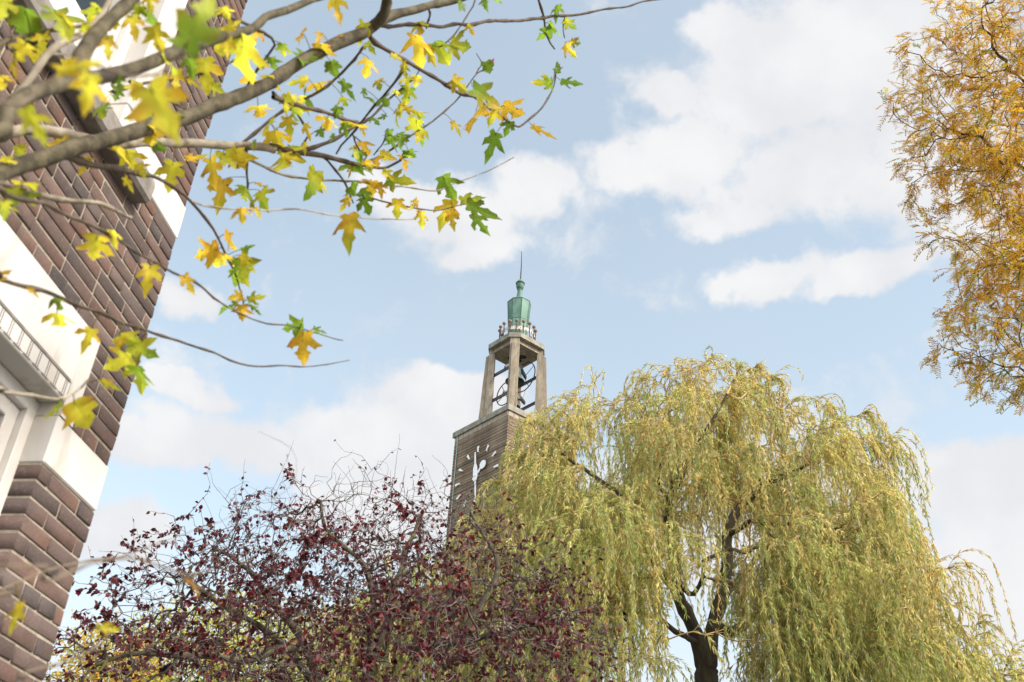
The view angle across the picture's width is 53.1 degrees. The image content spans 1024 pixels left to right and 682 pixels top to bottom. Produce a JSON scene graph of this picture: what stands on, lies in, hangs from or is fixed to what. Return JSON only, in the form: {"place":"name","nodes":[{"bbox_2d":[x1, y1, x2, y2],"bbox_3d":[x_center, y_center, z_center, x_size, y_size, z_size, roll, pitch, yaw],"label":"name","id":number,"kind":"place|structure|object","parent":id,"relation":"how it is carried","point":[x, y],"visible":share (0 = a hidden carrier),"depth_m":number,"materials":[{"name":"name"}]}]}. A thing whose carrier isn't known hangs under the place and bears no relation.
{"place":"outdoors","nodes":[
{"label":"outdoors","id":0,"kind":"place"},
{"bbox_2d":[0,0,247,681],"bbox_3d":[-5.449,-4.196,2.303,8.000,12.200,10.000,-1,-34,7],"label":"brick house","id":1,"kind":"structure","parent":0,"point":[52,476],"depth_m":3.76,"materials":[{"name":"brick"}]},
{"bbox_2d":[0,363,39,514],"bbox_3d":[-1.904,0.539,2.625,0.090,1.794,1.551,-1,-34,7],"label":"window","id":2,"kind":"structure","parent":1,"relation":"in","point":[17,413],"depth_m":3.60,"materials":[{"name":"white glass"}]},
{"bbox_2d":[50,0,145,99],"bbox_3d":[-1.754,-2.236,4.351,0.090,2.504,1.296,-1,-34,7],"label":"window","id":3,"kind":"structure","parent":1,"relation":"in","point":[122,38],"depth_m":4.31,"materials":[{"name":"white glass"}]},
{"bbox_2d":[437,251,569,681],"bbox_3d":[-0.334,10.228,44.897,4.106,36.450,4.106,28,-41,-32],"label":"bell tower","id":4,"kind":"structure","parent":0,"point":[480,445],"depth_m":48.09,"materials":[{"name":"stone"}]},
{"bbox_2d":[496,381,525,408],"bbox_3d":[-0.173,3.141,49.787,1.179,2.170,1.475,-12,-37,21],"label":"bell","id":5,"kind":"object","parent":4,"relation":"hanging from","point":[521,399],"visible":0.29,"depth_m":50.09,"materials":[{"name":"grey metal"}]},
{"bbox_2d":[504,362,535,406],"bbox_3d":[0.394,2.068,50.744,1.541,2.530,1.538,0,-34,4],"label":"bell","id":6,"kind":"object","parent":4,"relation":"hanging from","point":[521,381],"visible":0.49,"depth_m":50.75,"materials":[{"name":"grey metal"}]},
{"bbox_2d":[42,0,1023,681],"label":"sky","id":7,"kind":"structure","parent":0,"point":[716,174],"materials":[{"name":"blue"}]},
{"label":"ground","id":8,"kind":"structure","parent":0,"visible":0},
{"bbox_2d":[44,609,188,681],"bbox_3d":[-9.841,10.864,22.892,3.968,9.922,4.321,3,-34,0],"label":"autumn tree","id":9,"kind":"object","parent":8,"relation":"on","point":[57,674],"visible":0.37,"depth_m":24.54,"materials":[{"name":"yellow plant"}]},
{"bbox_2d":[102,576,324,681],"bbox_3d":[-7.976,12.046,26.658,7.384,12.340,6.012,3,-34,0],"label":"autumn tree","id":10,"kind":"object","parent":8,"relation":"on","point":[229,642],"visible":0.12,"depth_m":28.42,"materials":[{"name":"yellow plant"}]},
{"bbox_2d":[0,0,654,681],"bbox_3d":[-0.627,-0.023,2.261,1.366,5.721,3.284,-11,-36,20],"label":"plane tree","id":11,"kind":"object","parent":8,"relation":"on","point":[156,96],"visible":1,"depth_m":2.73,"materials":[{"name":"yellow plant"}]},
{"bbox_2d":[45,433,637,681],"bbox_3d":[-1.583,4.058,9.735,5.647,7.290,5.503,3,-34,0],"label":"plum tree","id":12,"kind":"object","parent":8,"relation":"on","point":[373,619],"visible":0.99,"depth_m":9.87,"materials":[{"name":"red plant"}]},
{"bbox_2d":[268,344,1023,681],"bbox_3d":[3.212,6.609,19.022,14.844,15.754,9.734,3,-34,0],"label":"willow tree","id":13,"kind":"object","parent":8,"relation":"on","point":[886,584],"visible":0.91,"depth_m":18.62,"materials":[{"name":"green plant"}]},
{"bbox_2d":[876,0,1023,415],"bbox_3d":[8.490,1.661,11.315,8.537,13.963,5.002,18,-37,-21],"label":"locust tree","id":14,"kind":"object","parent":8,"relation":"on","point":[1000,163],"visible":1,"depth_m":12.52,"materials":[{"name":"orange plant"}]}
]}

